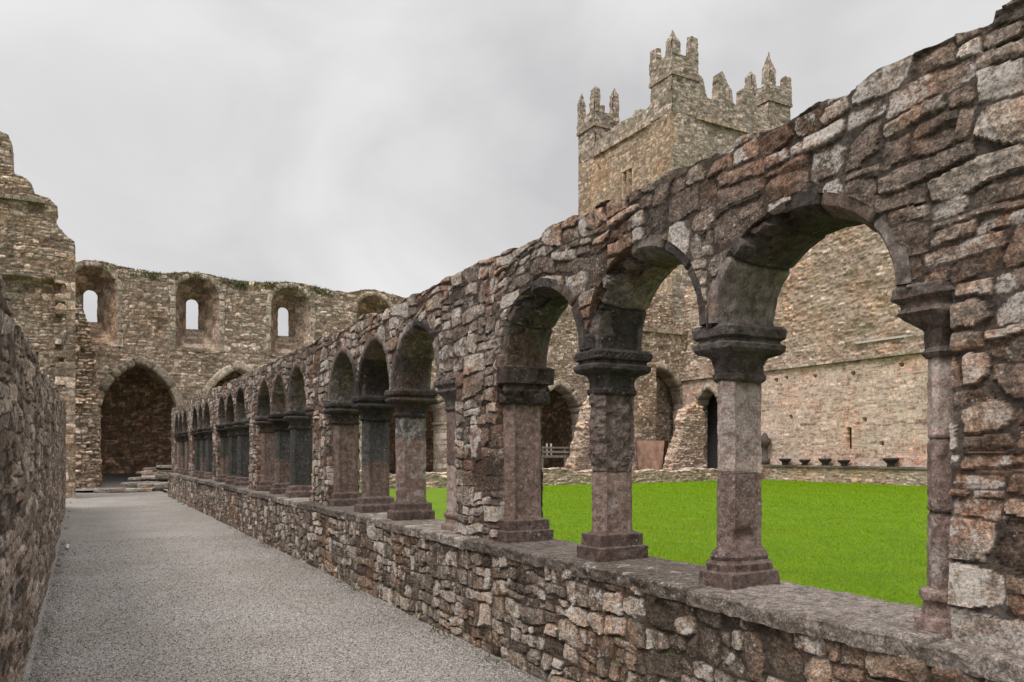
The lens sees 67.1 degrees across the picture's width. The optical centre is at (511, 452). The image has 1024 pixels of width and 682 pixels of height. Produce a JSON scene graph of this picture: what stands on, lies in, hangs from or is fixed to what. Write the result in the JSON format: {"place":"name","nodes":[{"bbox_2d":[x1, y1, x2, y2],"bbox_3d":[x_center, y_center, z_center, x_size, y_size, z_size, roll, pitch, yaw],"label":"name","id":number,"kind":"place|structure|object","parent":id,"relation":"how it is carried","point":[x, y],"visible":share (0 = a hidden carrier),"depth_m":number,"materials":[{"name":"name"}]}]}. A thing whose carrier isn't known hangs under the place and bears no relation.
{"place":"outdoors","nodes":[
{"label":"outdoors","id":0,"kind":"place"},
{"bbox_2d":[76,470,432,490],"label":"raised ground","id":1,"kind":"structure","parent":0,"point":[112,480],"depth_m":36.69,"materials":[{"name":"grey stone"}]},
{"bbox_2d":[75,296,102,492],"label":"ruined buttress","id":2,"kind":"structure","parent":1,"relation":"on","point":[88,465],"depth_m":32.08,"materials":[{"name":"brown stone"}]},
{"bbox_2d":[120,481,159,485],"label":"stone slab","id":3,"kind":"structure","parent":1,"relation":"on","point":[129,483],"depth_m":32.31,"materials":[{"name":"grey stone"}]},
{"bbox_2d":[128,477,146,480],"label":"stone slab","id":4,"kind":"structure","parent":3,"relation":"on","point":[133,478],"depth_m":32.73,"materials":[{"name":"grey stone"}]},
{"bbox_2d":[137,482,167,487],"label":"stone slab","id":5,"kind":"structure","parent":1,"relation":"on","point":[140,485],"depth_m":32.30,"materials":[{"name":"grey stone"}]},
{"bbox_2d":[140,469,171,487],"bbox_3d":[-15.291,1.147,33.766,1.800,1.118,1.201,0,0,-29],"label":"stone heap","id":6,"kind":"object","parent":1,"relation":"on","point":[147,472],"visible":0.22,"depth_m":33.18,"materials":[{"name":"grey stone"}]},
{"bbox_2d":[142,467,159,469],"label":"stone slab","id":7,"kind":"structure","parent":6,"relation":"on","point":[149,468],"depth_m":33.43,"materials":[{"name":"grey stone"}]},
{"bbox_2d":[141,475,167,479],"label":"stone slab","id":8,"kind":"structure","parent":6,"relation":"on","point":[151,477],"depth_m":32.81,"materials":[{"name":"grey stone"}]},
{"bbox_2d":[155,474,167,478],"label":"stone slab","id":9,"kind":"structure","parent":6,"relation":"on","point":[161,476],"depth_m":32.89,"materials":[{"name":"grey stone"}]},
{"bbox_2d":[151,469,171,472],"bbox_3d":[-15.062,0.820,33.744,1.339,0.182,0.732,3,-1,-13],"label":"stone slab","id":10,"kind":"object","parent":6,"relation":"on","point":[166,471],"depth_m":33.38,"materials":[{"name":"grey stone"}]},
{"bbox_2d":[156,465,171,468],"bbox_3d":[-14.885,0.631,33.844,1.330,0.168,0.727,2,-3,-25],"label":"stone slab","id":11,"kind":"object","parent":10,"relation":"on","point":[164,466],"depth_m":33.42,"materials":[{"name":"grey stone"}]},
{"bbox_2d":[154,484,167,487],"bbox_3d":[-14.734,1.371,33.001,1.343,0.228,0.933,0,3,-41],"label":"stone slab","id":12,"kind":"object","parent":1,"relation":"on","point":[159,485],"depth_m":32.38,"materials":[{"name":"grey stone"}]},
{"bbox_2d":[98,345,432,473],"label":"aisle wall","id":13,"kind":"structure","parent":1,"relation":"on","point":[137,406],"depth_m":41.50,"materials":[{"name":"stone"}]},
{"bbox_2d":[75,260,674,472],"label":"nave wall","id":14,"kind":"structure","parent":1,"relation":"on","point":[141,322],"depth_m":36.17,"materials":[{"name":"brown stone"}]},
{"bbox_2d":[75,262,122,346],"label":"window","id":15,"kind":"structure","parent":14,"relation":"in","point":[92,276],"depth_m":33.95,"materials":[{"name":"brown stone"}]},
{"bbox_2d":[170,273,223,352],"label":"window","id":16,"kind":"structure","parent":14,"relation":"in","point":[207,293],"depth_m":35.95,"materials":[{"name":"brown stone"}]},
{"bbox_2d":[92,261,399,355],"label":"wall top grass","id":17,"kind":"structure","parent":14,"relation":"on","point":[238,284],"depth_m":36.26,"materials":[{"name":"green plant"}]},
{"bbox_2d":[266,283,314,355],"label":"window","id":18,"kind":"structure","parent":14,"relation":"in","point":[298,303],"depth_m":38.05,"materials":[{"name":"brown stone"}]},
{"bbox_2d":[352,291,392,322],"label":"window","id":19,"kind":"structure","parent":14,"relation":"in","point":[375,302],"depth_m":39.84,"materials":[{"name":"brown stone"}]},
{"bbox_2d":[541,389,571,467],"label":"wall","id":20,"kind":"structure","parent":1,"relation":"on","point":[556,423],"depth_m":52.65,"materials":[{"name":"stone"}]},
{"bbox_2d":[632,323,706,470],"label":"transept wall","id":21,"kind":"structure","parent":1,"relation":"on","point":[665,346],"depth_m":46.73,"materials":[{"name":"brown stone"}]},
{"bbox_2d":[576,30,792,327],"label":"church tower","id":22,"kind":"structure","parent":21,"relation":"on","point":[681,120],"depth_m":51.63,"materials":[{"name":"stone"}]},
{"bbox_2d":[621,164,633,196],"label":"window","id":23,"kind":"structure","parent":22,"relation":"in","point":[631,166],"depth_m":53.23,"materials":[{"name":"stone"}]},
{"bbox_2d":[22,491,544,681],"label":"path","id":24,"kind":"structure","parent":0,"point":[128,517],"depth_m":7.61,"materials":[{"name":"grey gravel"}]},
{"bbox_2d":[93,488,105,492],"bbox_3d":[-16.457,1.522,30.896,0.520,0.192,0.372,0,0,-32],"label":"kerb stone","id":25,"kind":"object","parent":24,"relation":"on","point":[102,490],"visible":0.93,"depth_m":30.73,"materials":[{"name":"grey stone"}]},
{"bbox_2d":[109,488,125,492],"bbox_3d":[-15.867,1.520,31.228,0.816,0.189,0.375,0,0,-34],"label":"kerb stone","id":26,"kind":"object","parent":24,"relation":"on","point":[118,490],"visible":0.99,"depth_m":31.06,"materials":[{"name":"grey stone"}]},
{"bbox_2d":[126,488,138,491],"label":"kerb stone","id":27,"kind":"object","parent":24,"relation":"on","point":[131,489],"visible":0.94,"depth_m":31.30,"materials":[{"name":"grey stone"}]},
{"bbox_2d":[138,487,153,491],"bbox_3d":[-14.998,1.520,31.716,0.714,0.188,0.373,0,0,-31],"label":"kerb stone","id":28,"kind":"object","parent":24,"relation":"on","point":[146,489],"visible":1,"depth_m":31.55,"materials":[{"name":"beige stone"}]},
{"bbox_2d":[152,487,167,491],"bbox_3d":[-14.608,1.532,31.933,0.763,0.190,0.372,0,0,-29],"label":"kerb stone","id":29,"kind":"object","parent":24,"relation":"on","point":[157,489],"visible":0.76,"depth_m":31.81,"materials":[{"name":"grey stone"}]},
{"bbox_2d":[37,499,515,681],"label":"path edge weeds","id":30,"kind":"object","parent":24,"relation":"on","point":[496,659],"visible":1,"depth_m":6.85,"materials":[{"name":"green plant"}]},
{"bbox_2d":[0,0,1010,335],"label":"sky","id":31,"kind":"structure","parent":0,"point":[397,147],"materials":[{"name":"white"}]},
{"bbox_2d":[541,443,570,468],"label":"timber platform","id":32,"kind":"structure","parent":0,"point":[564,456],"depth_m":40.52,"materials":[{"name":"paint"}]},
{"bbox_2d":[359,479,929,606],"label":"lawn","id":33,"kind":"structure","parent":0,"point":[436,498],"depth_m":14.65,"materials":[{"name":"green plant"}]},
{"bbox_2d":[762,465,927,485],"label":"wall","id":34,"kind":"structure","parent":33,"relation":"on","point":[915,476],"depth_m":36.67,"materials":[{"name":"grey stone"}]},
{"bbox_2d":[761,432,770,464],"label":"stone finial","id":35,"kind":"object","parent":34,"relation":"on","point":[765,441],"visible":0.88,"depth_m":41.30,"materials":[{"name":"grey stone"}]},
{"bbox_2d":[779,458,790,464],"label":"carved stone","id":36,"kind":"object","parent":34,"relation":"on","point":[785,461],"visible":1,"depth_m":40.10,"materials":[{"name":"grey stone"}]},
{"bbox_2d":[799,459,810,464],"bbox_3d":[14.852,0.485,39.172,0.556,0.300,0.564,0,0,-29],"label":"carved stone","id":37,"kind":"object","parent":34,"relation":"on","point":[804,461],"visible":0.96,"depth_m":39.02,"materials":[{"name":"grey stone"}]},
{"bbox_2d":[818,458,831,465],"bbox_3d":[15.453,0.455,38.088,0.630,0.360,0.652,0,0,-29],"label":"carved stone","id":38,"kind":"object","parent":34,"relation":"on","point":[824,461],"visible":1,"depth_m":37.93,"materials":[{"name":"grey stone"}]},
{"bbox_2d":[837,460,850,465],"bbox_3d":[15.981,0.485,37.157,0.608,0.300,0.591,0,0,-29],"label":"carved stone","id":39,"kind":"object","parent":34,"relation":"on","point":[843,462],"visible":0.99,"depth_m":37.01,"materials":[{"name":"grey stone"}]},
{"bbox_2d":[882,458,898,466],"bbox_3d":[17.163,0.435,35.019,0.686,0.400,0.698,0,0,-29],"label":"carved stone","id":40,"kind":"object","parent":34,"relation":"on","point":[890,462],"visible":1,"depth_m":34.83,"materials":[{"name":"grey stone"}]},
{"label":"ground","id":41,"kind":"structure","parent":0,"visible":0},
{"bbox_2d":[0,274,66,681],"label":"rubble wall","id":42,"kind":"structure","parent":41,"relation":"on","point":[33,462],"depth_m":5.36,"materials":[{"name":"stone"}]},
{"bbox_2d":[0,131,75,497],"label":"ruined gable","id":43,"kind":"structure","parent":41,"relation":"on","point":[37,261],"depth_m":26.64,"materials":[{"name":"brown stone"}]},
{"bbox_2d":[167,0,1023,681],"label":"cloister arcade","id":44,"kind":"object","parent":41,"relation":"on","point":[915,160],"visible":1,"depth_m":4.21,"materials":[{"name":"grey stone"}]},
{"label":"walk","id":45,"kind":"structure","parent":0,"visible":0},
{"bbox_2d":[311,467,764,489],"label":"wall","id":46,"kind":"structure","parent":45,"relation":"on","point":[556,476],"depth_m":35.66,"materials":[{"name":"grey stone"}]},
{"bbox_2d":[564,396,633,470],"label":"ruined pier","id":47,"kind":"structure","parent":45,"relation":"on","point":[578,459],"depth_m":40.42,"materials":[{"name":"brown stone"}]},
{"bbox_2d":[635,441,667,469],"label":"panel","id":48,"kind":"object","parent":45,"relation":"on","point":[650,454],"visible":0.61,"depth_m":43.28,"materials":[{"name":"stone"}]},
{"bbox_2d":[662,402,706,470],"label":"ruined pier","id":49,"kind":"structure","parent":45,"relation":"on","point":[686,447],"depth_m":43.42,"materials":[{"name":"brown stone"}]},
{"bbox_2d":[681,224,929,468],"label":"range","id":50,"kind":"structure","parent":45,"relation":"on","point":[846,372],"depth_m":38.03,"materials":[{"name":"stone"}]},
{"bbox_2d":[850,427,851,448],"bbox_3d":[16.555,-0.702,37.515,0.050,1.674,0.800,0,0,-29],"label":"window","id":51,"kind":"structure","parent":50,"relation":"in","point":[850,427],"depth_m":37.60,"materials":[{"name":"beige stone"}]}
]}

